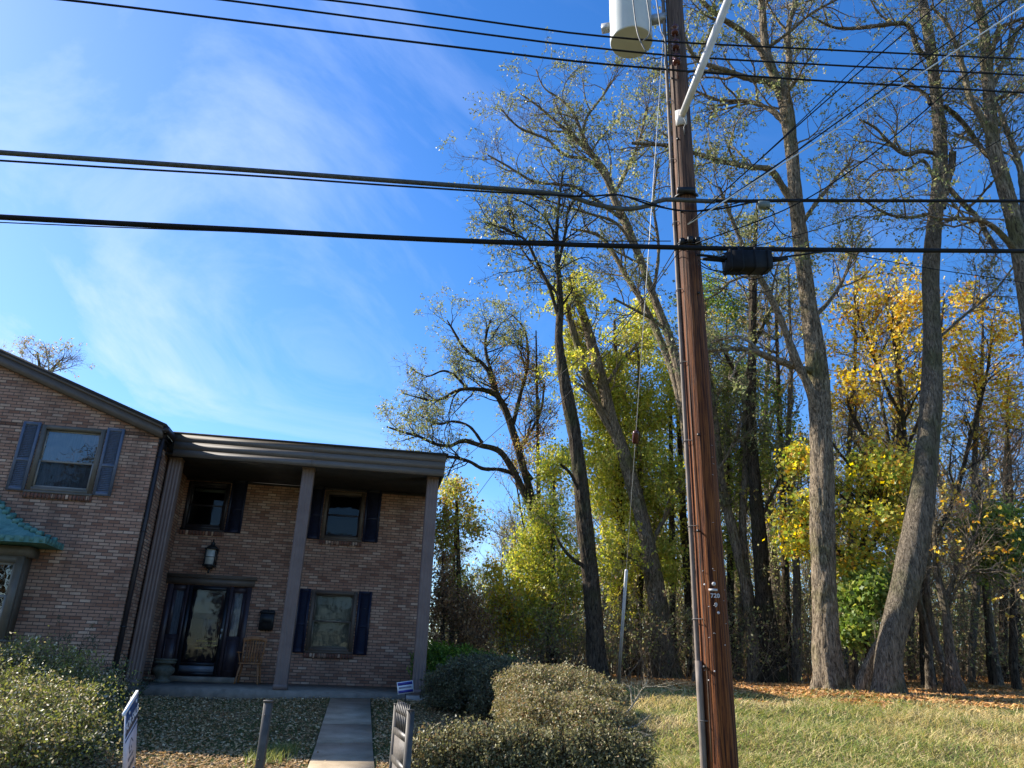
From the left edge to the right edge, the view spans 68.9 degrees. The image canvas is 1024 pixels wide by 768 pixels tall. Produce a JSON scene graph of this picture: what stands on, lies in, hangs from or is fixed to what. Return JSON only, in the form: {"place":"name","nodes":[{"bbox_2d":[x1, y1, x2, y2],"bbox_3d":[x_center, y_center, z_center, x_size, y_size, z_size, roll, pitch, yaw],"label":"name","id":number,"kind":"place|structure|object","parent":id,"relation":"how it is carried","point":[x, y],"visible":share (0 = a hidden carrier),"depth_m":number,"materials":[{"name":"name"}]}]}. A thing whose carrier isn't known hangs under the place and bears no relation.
{"place":"outdoors","nodes":[
{"label":"outdoors","id":0,"kind":"place"},
{"bbox_2d":[308,698,373,767],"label":"front path","id":1,"kind":"structure","parent":0,"point":[344,739],"depth_m":11.38,"materials":[{"name":"concrete"}]},
{"bbox_2d":[0,150,715,210],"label":"cable","id":2,"kind":"object","parent":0,"point":[282,172],"visible":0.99,"depth_m":8.37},
{"bbox_2d":[0,159,799,211],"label":"cable","id":3,"kind":"object","parent":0,"point":[126,168],"visible":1,"depth_m":8.37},
{"bbox_2d":[0,214,1023,252],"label":"cable","id":4,"kind":"object","parent":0,"point":[385,237],"visible":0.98,"depth_m":8.39,"materials":[{"name":"rubber"}]},
{"bbox_2d":[0,222,670,241],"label":"cable","id":5,"kind":"object","parent":4,"relation":"attached to","point":[294,233],"visible":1,"depth_m":7.92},
{"bbox_2d":[702,246,787,275],"bbox_3d":[2.813,-1.493,8.992,1.118,0.408,0.214,6,-21,-9],"label":"splice case","id":6,"kind":"object","parent":4,"relation":"hanging from","point":[754,261],"visible":0.98,"depth_m":8.90,"materials":[{"name":"black plastic"}]},
{"bbox_2d":[780,250,906,256],"bbox_3d":[4.049,-1.609,9.317,2.032,0.440,0.024,6,-21,-9],"label":"cable","id":7,"kind":"object","parent":6,"relation":"attached to","point":[846,251],"visible":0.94,"depth_m":9.36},
{"bbox_2d":[0,0,1023,666],"label":"sky","id":8,"kind":"structure","parent":0,"point":[239,334],"materials":[{"name":"blue"}]},
{"bbox_2d":[53,667,1023,767],"bbox_3d":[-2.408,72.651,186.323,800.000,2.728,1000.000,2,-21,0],"label":"ground","id":9,"kind":"structure","parent":0,"point":[649,703],"depth_m":11.22,"materials":[{"name":"plant"}]},
{"bbox_2d":[1,335,94,379],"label":"distant tree","id":10,"kind":"object","parent":9,"relation":"on","point":[46,358],"visible":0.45,"depth_m":32.29,"materials":[{"name":"brown plant"}]},
{"bbox_2d":[0,625,148,767],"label":"flowering bush","id":11,"kind":"object","parent":9,"relation":"on","point":[51,712],"visible":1,"depth_m":9.36,"materials":[{"name":"green plant"}]},
{"bbox_2d":[46,614,112,665],"bbox_3d":[-8.048,5.073,13.692,0.922,1.679,0.997,-8,-23,24],"label":"shrub","id":12,"kind":"object","parent":9,"relation":"on","point":[68,637],"visible":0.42,"depth_m":13.81,"materials":[{"name":"green plant"}]},
{"bbox_2d":[81,652,150,711],"bbox_3d":[-6.830,5.039,12.417,1.250,1.112,1.446,2,-21,0],"label":"shrub","id":13,"kind":"object","parent":9,"relation":"on","point":[107,668],"visible":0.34,"depth_m":12.56,"materials":[{"name":"green plant"}]},
{"bbox_2d":[122,690,138,767],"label":"for sale sign","id":14,"kind":"object","parent":9,"relation":"on","point":[130,713],"visible":1,"depth_m":6.96,"materials":[{"name":"white"}]},
{"bbox_2d":[0,349,448,700],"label":"brick house","id":15,"kind":"structure","parent":9,"relation":"on","point":[123,515],"depth_m":17.20,"materials":[{"name":"brown brick"}]},
{"bbox_2d":[0,545,40,641],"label":"bay window","id":16,"kind":"structure","parent":15,"relation":"in","point":[21,557],"depth_m":14.40,"materials":[{"name":"glass"}]},
{"bbox_2d":[22,424,106,501],"bbox_3d":[-9.360,1.672,15.708,1.312,1.565,0.185,6,-21,-9],"label":"window","id":17,"kind":"structure","parent":15,"relation":"in","point":[66,459],"depth_m":15.75,"materials":[{"name":"grey glass"}]},
{"bbox_2d":[152,658,176,682],"bbox_3d":[-7.684,6.320,16.460,0.462,0.500,0.462,-3,-22,12],"label":"stone planter","id":18,"kind":"object","parent":15,"relation":"on","point":[163,670],"visible":0.98,"depth_m":16.33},
{"bbox_2d":[174,586,230,675],"bbox_3d":[-7.298,5.809,17.622,0.936,2.000,0.075,6,-21,-9],"label":"storm door","id":19,"kind":"structure","parent":15,"relation":"in","point":[181,668],"depth_m":17.47,"materials":[{"name":"black glass"}]},
{"bbox_2d":[179,481,230,536],"bbox_3d":[-7.632,3.116,18.643,1.052,1.335,0.145,6,-21,-9],"label":"window","id":20,"kind":"structure","parent":15,"relation":"in","point":[194,529],"depth_m":18.55,"materials":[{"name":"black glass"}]},
{"bbox_2d":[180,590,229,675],"bbox_3d":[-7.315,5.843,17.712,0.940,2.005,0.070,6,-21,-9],"label":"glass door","id":21,"kind":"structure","parent":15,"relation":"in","point":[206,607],"depth_m":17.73,"materials":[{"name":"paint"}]},
{"bbox_2d":[202,539,219,572],"bbox_3d":[-7.287,4.170,18.091,0.300,0.820,0.348,6,-21,-9],"label":"wall lantern","id":22,"kind":"object","parent":15,"relation":"attached to","point":[211,552],"depth_m":17.98,"materials":[{"name":"black metal"}]},
{"bbox_2d":[234,636,266,684],"bbox_3d":[-6.023,6.363,17.227,0.600,1.044,0.536,6,-21,-9],"label":"wooden chair","id":23,"kind":"object","parent":15,"relation":"on","point":[258,664],"visible":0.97,"depth_m":17.41,"materials":[{"name":"brown wood"}]},
{"bbox_2d":[258,609,275,630],"bbox_3d":[-5.883,5.665,17.913,0.355,0.510,0.146,6,-21,-9],"label":"mailbox","id":24,"kind":"object","parent":15,"relation":"attached to","point":[266,621],"visible":1,"depth_m":17.86,"materials":[{"name":"black metal"}]},
{"bbox_2d":[303,590,357,658],"bbox_3d":[-4.412,5.881,18.264,1.162,1.565,0.185,6,-21,-9],"label":"window","id":25,"kind":"structure","parent":15,"relation":"in","point":[331,623],"depth_m":18.30,"materials":[{"name":"grey glass"}]},
{"bbox_2d":[319,490,365,546],"bbox_3d":[-4.338,3.459,19.178,1.062,1.385,0.145,6,-21,-9],"label":"window","id":26,"kind":"structure","parent":15,"relation":"in","point":[327,539],"depth_m":19.09,"materials":[{"name":"brown wood"}]},
{"bbox_2d":[255,700,273,767],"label":"fence post","id":27,"kind":"object","parent":9,"relation":"on","point":[264,734],"visible":1,"depth_m":6.62,"materials":[{"name":"metal"}]},
{"bbox_2d":[37,694,499,767],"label":"fallen leaves","id":28,"kind":"object","parent":9,"relation":"on","point":[162,756],"visible":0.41,"depth_m":11.65,"materials":[{"name":"brown plant"}]},
{"bbox_2d":[52,696,487,767],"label":"lawn grass","id":29,"kind":"structure","parent":9,"relation":"on","point":[285,709],"depth_m":12.23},
{"bbox_2d":[204,740,376,767],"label":"grass tuft","id":30,"kind":"object","parent":9,"relation":"on","point":[274,754],"visible":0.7,"depth_m":9.82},
{"bbox_2d":[389,700,414,767],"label":"metal gate","id":31,"kind":"structure","parent":9,"relation":"on","point":[401,748],"depth_m":6.22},
{"bbox_2d":[397,680,413,702],"bbox_3d":[-2.133,6.218,14.827,0.351,0.629,0.064,6,-21,-10],"label":"security sign","id":32,"kind":"object","parent":9,"relation":"on","point":[404,687],"visible":0.96,"depth_m":14.88,"materials":[{"name":"white paint"}]},
{"bbox_2d":[430,470,495,647],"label":"vine covered tree","id":33,"kind":"object","parent":9,"relation":"on","point":[453,525],"visible":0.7,"depth_m":21.35,"materials":[{"name":"green plant"}]},
{"bbox_2d":[406,638,524,691],"bbox_3d":[-1.068,6.654,17.344,2.784,1.358,1.812,2,-21,0],"label":"green bush","id":34,"kind":"object","parent":9,"relation":"on","point":[437,653],"visible":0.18,"depth_m":17.10,"materials":[{"name":"green plant"}]},
{"bbox_2d":[428,549,503,660],"bbox_3d":[-1.345,6.252,19.720,2.472,3.824,1.927,11,-23,-22],"label":"brown vine thicket","id":35,"kind":"object","parent":9,"relation":"on","point":[458,621],"visible":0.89,"depth_m":19.49,"materials":[{"name":"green plant"}]},
{"bbox_2d":[373,282,575,663],"bbox_3d":[-1.172,2.522,24.748,6.713,13.706,4.378,2,-21,0],"label":"arching tree","id":36,"kind":"object","parent":9,"relation":"on","point":[459,375],"visible":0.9,"depth_m":25.28,"materials":[{"name":"brown plant"}]},
{"bbox_2d":[418,648,536,722],"bbox_3d":[-0.592,5.801,14.459,2.590,1.346,3.258,2,-21,0],"label":"dark hedge","id":37,"kind":"object","parent":9,"relation":"on","point":[460,684],"visible":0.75,"depth_m":14.20,"materials":[{"name":"green plant"}]},
{"bbox_2d":[468,516,529,652],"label":"bare tree","id":38,"kind":"object","parent":9,"relation":"on","point":[501,537],"visible":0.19,"depth_m":36.55,"materials":[{"name":"brown plant"}]},
{"bbox_2d":[472,551,543,655],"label":"autumn sapling","id":39,"kind":"object","parent":9,"relation":"on","point":[503,596],"visible":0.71,"depth_m":21.37,"materials":[{"name":"green plant"}]},
{"bbox_2d":[481,330,564,663],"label":"vine covered tree","id":40,"kind":"object","parent":9,"relation":"on","point":[538,428],"visible":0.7,"depth_m":25.61,"materials":[{"name":"green plant"}]},
{"bbox_2d":[476,424,575,663],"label":"tree","id":41,"kind":"object","parent":9,"relation":"on","point":[509,522],"visible":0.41,"depth_m":26.70,"materials":[{"name":"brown plant"}]},
{"bbox_2d":[448,135,616,680],"bbox_3d":[0.574,-0.118,19.693,4.829,15.144,4.623,2,-21,0],"label":"locust tree","id":42,"kind":"object","parent":9,"relation":"on","point":[596,658],"visible":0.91,"depth_m":20.15,"materials":[{"name":"brown plant"}]},
{"bbox_2d":[411,710,666,767],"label":"front hedge","id":43,"kind":"object","parent":9,"relation":"on","point":[584,747],"visible":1,"depth_m":7.35,"materials":[{"name":"green plant"}]},
{"bbox_2d":[497,437,585,666],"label":"vine covered tree","id":44,"kind":"object","parent":9,"relation":"on","point":[536,560],"visible":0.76,"depth_m":22.38,"materials":[{"name":"green plant"}]},
{"bbox_2d":[490,657,640,744],"bbox_3d":[0.737,4.784,10.982,2.180,1.448,3.816,2,-21,0],"label":"round hedge","id":45,"kind":"object","parent":9,"relation":"on","point":[540,693],"visible":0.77,"depth_m":10.23,"materials":[{"name":"green plant"}]},
{"bbox_2d":[435,26,719,681],"bbox_3d":[1.984,-2.455,21.991,8.976,21.011,4.530,2,-21,0],"label":"locust tree","id":46,"kind":"object","parent":9,"relation":"on","point":[626,229],"visible":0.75,"depth_m":23.14,"materials":[{"name":"brown plant"}]},
{"bbox_2d":[529,247,686,678],"bbox_3d":[3.515,1.897,23.369,6.152,13.989,3.560,7,-22,-13],"label":"leaning tree","id":47,"kind":"object","parent":9,"relation":"on","point":[605,409],"visible":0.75,"depth_m":23.26,"materials":[{"name":"brown plant"}]},
{"bbox_2d":[551,292,675,675],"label":"vine covered tree","id":48,"kind":"object","parent":9,"relation":"on","point":[606,478],"visible":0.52,"depth_m":24.23,"materials":[{"name":"green plant"}]},
{"bbox_2d":[601,464,675,675],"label":"ivy wrapped tree","id":49,"kind":"object","parent":9,"relation":"on","point":[640,592],"visible":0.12,"depth_m":23.20,"materials":[{"name":"green plant"}]},
{"bbox_2d":[596,313,686,676],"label":"sapling","id":50,"kind":"object","parent":9,"relation":"on","point":[649,661],"visible":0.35,"depth_m":24.20,"materials":[{"name":"green plant"}]},
{"bbox_2d":[616,670,685,747],"bbox_3d":[1.752,4.317,9.900,0.925,1.061,1.466,-8,-23,23],"label":"dead branch","id":51,"kind":"object","parent":9,"relation":"on","point":[633,703],"visible":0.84,"depth_m":10.15,"materials":[{"name":"grey wood"}]},
{"bbox_2d":[630,350,690,650],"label":"vine covered tree","id":52,"kind":"object","parent":9,"relation":"on","point":[668,551],"visible":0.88,"depth_m":23.21,"materials":[{"name":"green plant"}]},
{"bbox_2d":[659,391,721,676],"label":"tree","id":53,"kind":"object","parent":9,"relation":"on","point":[682,515],"visible":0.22,"depth_m":23.66,"materials":[{"name":"green plant"}]},
{"bbox_2d":[364,552,1023,684],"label":"underbrush","id":54,"kind":"object","parent":9,"relation":"on","point":[644,662],"visible":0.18,"depth_m":20.41,"materials":[{"name":"plant"}]},
{"bbox_2d":[661,0,738,767],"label":"utility pole","id":55,"kind":"object","parent":9,"relation":"on","point":[718,747],"visible":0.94,"depth_m":8.20,"materials":[{"name":"brown wood"}]},
{"bbox_2d":[446,250,674,472],"bbox_3d":[0.341,0.256,13.584,0.302,0.551,10.204,9,-22,-19],"label":"service wire","id":56,"kind":"object","parent":55,"relation":"attached to","point":[579,358],"visible":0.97,"depth_m":11.94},
{"bbox_2d":[460,253,677,515],"bbox_3d":[-0.053,1.620,15.469,0.381,1.608,14.721,8,-22,-16],"label":"service wire","id":57,"kind":"object","parent":55,"relation":"attached to","point":[585,374],"visible":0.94,"depth_m":12.29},
{"bbox_2d":[218,0,1023,75],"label":"power line","id":58,"kind":"object","parent":55,"relation":"attached to","point":[418,25],"visible":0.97,"depth_m":9.75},
{"bbox_2d":[601,0,665,57],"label":"transformer","id":59,"kind":"object","parent":55,"relation":"attached to","point":[621,23],"visible":0.85,"depth_m":10.55,"materials":[{"name":"paint"}]},
{"bbox_2d":[617,9,665,682],"bbox_3d":[2.257,0.572,13.466,0.120,9.176,9.379,1,-21,3],"label":"guy wire","id":60,"kind":"object","parent":55,"relation":"attached to","point":[635,437],"visible":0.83,"depth_m":14.15,"materials":[{"name":"grey metal"}]},
{"bbox_2d":[589,195,746,211],"bbox_3d":[1.915,-2.212,9.050,2.034,0.367,0.014,6,-21,-9],"label":"wire","id":61,"kind":"object","parent":55,"relation":"attached to","point":[666,207],"visible":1,"depth_m":9.00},
{"bbox_2d":[322,0,1023,59],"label":"power line","id":62,"kind":"object","parent":55,"relation":"attached to","point":[479,20],"visible":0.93,"depth_m":9.99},
{"bbox_2d":[675,0,731,134],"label":"street lamp","id":63,"kind":"object","parent":55,"relation":"attached to","point":[681,116],"visible":1,"depth_m":9.74,"materials":[{"name":"metal"}]},
{"bbox_2d":[689,0,942,222],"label":"service wire","id":64,"kind":"object","parent":55,"relation":"attached to","point":[817,108],"visible":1,"depth_m":9.19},
{"bbox_2d":[755,0,922,162],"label":"service wire","id":65,"kind":"object","parent":55,"relation":"attached to","point":[842,80],"visible":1,"depth_m":9.22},
{"bbox_2d":[661,197,1023,202],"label":"cable","id":66,"kind":"object","parent":55,"relation":"attached to","point":[915,200],"visible":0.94,"depth_m":9.88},
{"bbox_2d":[688,0,1006,223],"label":"service wire","id":67,"kind":"object","parent":55,"relation":"attached to","point":[862,103],"visible":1,"depth_m":9.08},
{"bbox_2d":[688,5,1023,224],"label":"service wire","id":68,"kind":"object","parent":55,"relation":"attached to","point":[858,114],"visible":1,"depth_m":9.07,"materials":[{"name":"white paint"}]},
{"bbox_2d":[696,25,1023,243],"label":"service wire","id":69,"kind":"object","parent":55,"relation":"attached to","point":[873,152],"visible":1,"depth_m":8.93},
{"bbox_2d":[700,127,1023,259],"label":"service wire","id":70,"kind":"object","parent":55,"relation":"attached to","point":[883,204],"visible":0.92,"depth_m":8.75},
{"bbox_2d":[758,0,971,178],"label":"service wire","id":71,"kind":"object","parent":55,"relation":"attached to","point":[881,78],"visible":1,"depth_m":9.05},
{"bbox_2d":[670,268,756,512],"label":"sapling","id":72,"kind":"object","parent":9,"relation":"on","point":[740,491],"visible":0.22,"depth_m":23.21,"materials":[{"name":"green plant"}]},
{"bbox_2d":[426,543,1023,683],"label":"brush leaves","id":73,"kind":"object","parent":9,"relation":"on","point":[681,612],"visible":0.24,"depth_m":20.51,"materials":[{"name":"brown plant"}]},
{"bbox_2d":[428,454,1023,675],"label":"thicket","id":74,"kind":"object","parent":9,"relation":"on","point":[806,586],"depth_m":26.68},
{"bbox_2d":[670,298,793,681],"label":"clump tree","id":75,"kind":"object","parent":9,"relation":"on","point":[739,543],"visible":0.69,"depth_m":22.14,"materials":[{"name":"brown plant"}]},
{"bbox_2d":[664,421,800,621],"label":"bare tree","id":76,"kind":"object","parent":9,"relation":"on","point":[675,444],"visible":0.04,"depth_m":25.03,"materials":[{"name":"brown plant"}]},
{"bbox_2d":[667,263,809,677],"bbox_3d":[7.999,2.382,24.993,4.948,14.232,3.146,2,-21,0],"label":"green tree","id":77,"kind":"object","parent":9,"relation":"on","point":[729,310],"visible":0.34,"depth_m":25.88,"materials":[{"name":"green plant"}]},
{"bbox_2d":[711,325,791,677],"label":"vine covered tree","id":78,"kind":"object","parent":9,"relation":"on","point":[736,474],"visible":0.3,"depth_m":23.63,"materials":[{"name":"green plant"}]},
{"bbox_2d":[722,262,781,679],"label":"sapling","id":79,"kind":"object","parent":9,"relation":"on","point":[766,481],"visible":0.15,"depth_m":23.79,"materials":[{"name":"green plant"}]},
{"bbox_2d":[596,0,932,689],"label":"locust tree","id":80,"kind":"object","parent":9,"relation":"on","point":[829,669],"visible":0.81,"depth_m":19.22,"materials":[{"name":"brown plant"}]},
{"bbox_2d":[705,173,834,682],"bbox_3d":[7.527,0.519,22.858,4.827,16.387,3.776,2,-21,0],"label":"clump tree","id":81,"kind":"object","parent":9,"relation":"on","point":[763,588],"visible":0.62,"depth_m":22.14,"materials":[{"name":"brown plant"}]},
{"bbox_2d":[741,232,807,681],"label":"sapling","id":82,"kind":"object","parent":9,"relation":"on","point":[796,618],"visible":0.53,"depth_m":22.41,"materials":[{"name":"green plant"}]},
{"bbox_2d":[715,262,845,638],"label":"bare tree","id":83,"kind":"object","parent":9,"relation":"on","point":[767,527],"visible":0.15,"depth_m":29.40,"materials":[{"name":"green plant"}]},
{"bbox_2d":[747,416,841,667],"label":"bare tree","id":84,"kind":"object","parent":9,"relation":"on","point":[779,520],"visible":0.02,"depth_m":31.86,"materials":[{"name":"brown plant"}]},
{"bbox_2d":[611,672,1023,713],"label":"fallen leaves","id":85,"kind":"object","parent":9,"relation":"on","point":[913,689],"visible":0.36,"depth_m":15.06,"materials":[{"name":"brown plant"}]},
{"bbox_2d":[758,426,943,684],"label":"maple tree","id":86,"kind":"object","parent":9,"relation":"on","point":[869,504],"visible":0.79,"depth_m":19.06,"materials":[{"name":"yellow plant"}]},
{"bbox_2d":[820,226,896,677],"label":"sapling","id":87,"kind":"object","parent":9,"relation":"on","point":[847,364],"visible":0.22,"depth_m":23.63,"materials":[{"name":"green plant"}]},
{"bbox_2d":[836,560,892,661],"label":"maple tree","id":88,"kind":"object","parent":9,"relation":"on","point":[861,597],"visible":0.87,"depth_m":17.11,"materials":[{"name":"green plant"}]},
{"bbox_2d":[855,613,912,689],"bbox_3d":[7.669,5.589,15.500,1.176,1.847,0.876,2,-21,0],"label":"tree stump","id":89,"kind":"object","parent":9,"relation":"on","point":[863,681],"visible":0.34,"depth_m":15.42,"materials":[{"name":"brown wood"}]},
{"bbox_2d":[809,265,967,673],"bbox_3d":[14.099,2.724,27.223,6.715,14.892,6.800,9,-22,-17],"label":"bare tree","id":90,"kind":"object","parent":9,"relation":"on","point":[940,483],"visible":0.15,"depth_m":27.29,"materials":[{"name":"yellow plant"}]},
{"bbox_2d":[818,252,969,659],"bbox_3d":[13.964,2.068,26.901,5.805,15.782,6.294,-8,-23,24],"label":"bare tree","id":91,"kind":"object","parent":9,"relation":"on","point":[885,422],"visible":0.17,"depth_m":27.37,"materials":[{"name":"yellow plant"}]},
{"bbox_2d":[860,260,960,680],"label":"sapling","id":92,"kind":"object","parent":9,"relation":"on","point":[911,630],"visible":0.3,"depth_m":24.19,"materials":[{"name":"yellow plant"}]},
{"bbox_2d":[802,0,1022,695],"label":"locust tree","id":93,"kind":"object","parent":9,"relation":"on","point":[910,563],"visible":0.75,"depth_m":18.07,"materials":[{"name":"brown plant"}]},
{"bbox_2d":[869,491,970,689],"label":"tree","id":94,"kind":"object","parent":9,"relation":"on","point":[930,681],"visible":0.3,"depth_m":17.57,"materials":[{"name":"brown plant"}]},
{"bbox_2d":[826,255,1023,685],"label":"maple tree","id":95,"kind":"object","parent":9,"relation":"on","point":[901,308],"visible":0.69,"depth_m":22.02,"materials":[{"name":"yellow plant"}]},
{"bbox_2d":[878,485,1002,681],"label":"tree","id":96,"kind":"object","parent":9,"relation":"on","point":[933,631],"visible":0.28,"depth_m":17.33,"materials":[{"name":"brown plant"}]},
{"bbox_2d":[888,386,997,620],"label":"bare tree","id":97,"kind":"object","parent":9,"relation":"on","point":[941,445],"visible":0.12,"depth_m":28.91,"materials":[{"name":"brown plant"}]},
{"bbox_2d":[875,323,1017,672],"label":"bare tree","id":98,"kind":"object","parent":9,"relation":"on","point":[939,491],"visible":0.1,"depth_m":30.71,"materials":[{"name":"brown plant"}]},
{"bbox_2d":[874,0,1023,347],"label":"locust tree","id":99,"kind":"object","parent":9,"relation":"on","point":[991,121],"visible":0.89,"depth_m":19.03,"materials":[{"name":"brown plant"}]},
{"bbox_2d":[892,458,1023,694],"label":"tree","id":100,"kind":"object","parent":9,"relation":"on","point":[953,682],"visible":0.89,"depth_m":16.64,"materials":[{"name":"brown plant"}]},
{"bbox_2d":[939,265,1013,682],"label":"sapling","id":101,"kind":"object","parent":9,"relation":"on","point":[976,597],"visible":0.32,"depth_m":22.82,"materials":[{"name":"brown plant"}]},
{"bbox_2d":[937,362,1023,630],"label":"tree","id":102,"kind":"object","parent":9,"relation":"on","point":[984,463],"visible":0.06,"depth_m":36.59,"materials":[{"name":"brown plant"}]},
{"bbox_2d":[939,449,1023,684],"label":"tree","id":103,"kind":"object","parent":9,"relation":"on","point":[989,668],"visible":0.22,"depth_m":20.35,"materials":[{"name":"brown plant"}]},
{"bbox_2d":[943,492,1023,689],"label":"green tree","id":104,"kind":"object","parent":9,"relation":"on","point":[1015,680],"visible":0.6,"depth_m":18.68,"materials":[{"name":"green plant"}]},
{"bbox_2d":[943,337,1023,682],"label":"twiggy tree","id":105,"kind":"object","parent":9,"relation":"on","point":[1017,442],"visible":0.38,"depth_m":23.20,"materials":[{"name":"brown plant"}]},
{"bbox_2d":[952,447,1023,685],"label":"tree","id":106,"kind":"object","parent":9,"relation":"on","point":[997,676],"visible":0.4,"depth_m":19.70,"materials":[{"name":"brown plant"}]},
{"bbox_2d":[59,0,1023,93],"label":"power line","id":107,"kind":"object","parent":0,"point":[383,38],"visible":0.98,"depth_m":9.44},
{"bbox_2d":[614,679,1023,767],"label":"meadow grass","id":108,"kind":"structure","parent":0,"point":[912,737],"depth_m":9.85,"materials":[{"name":"plant"}]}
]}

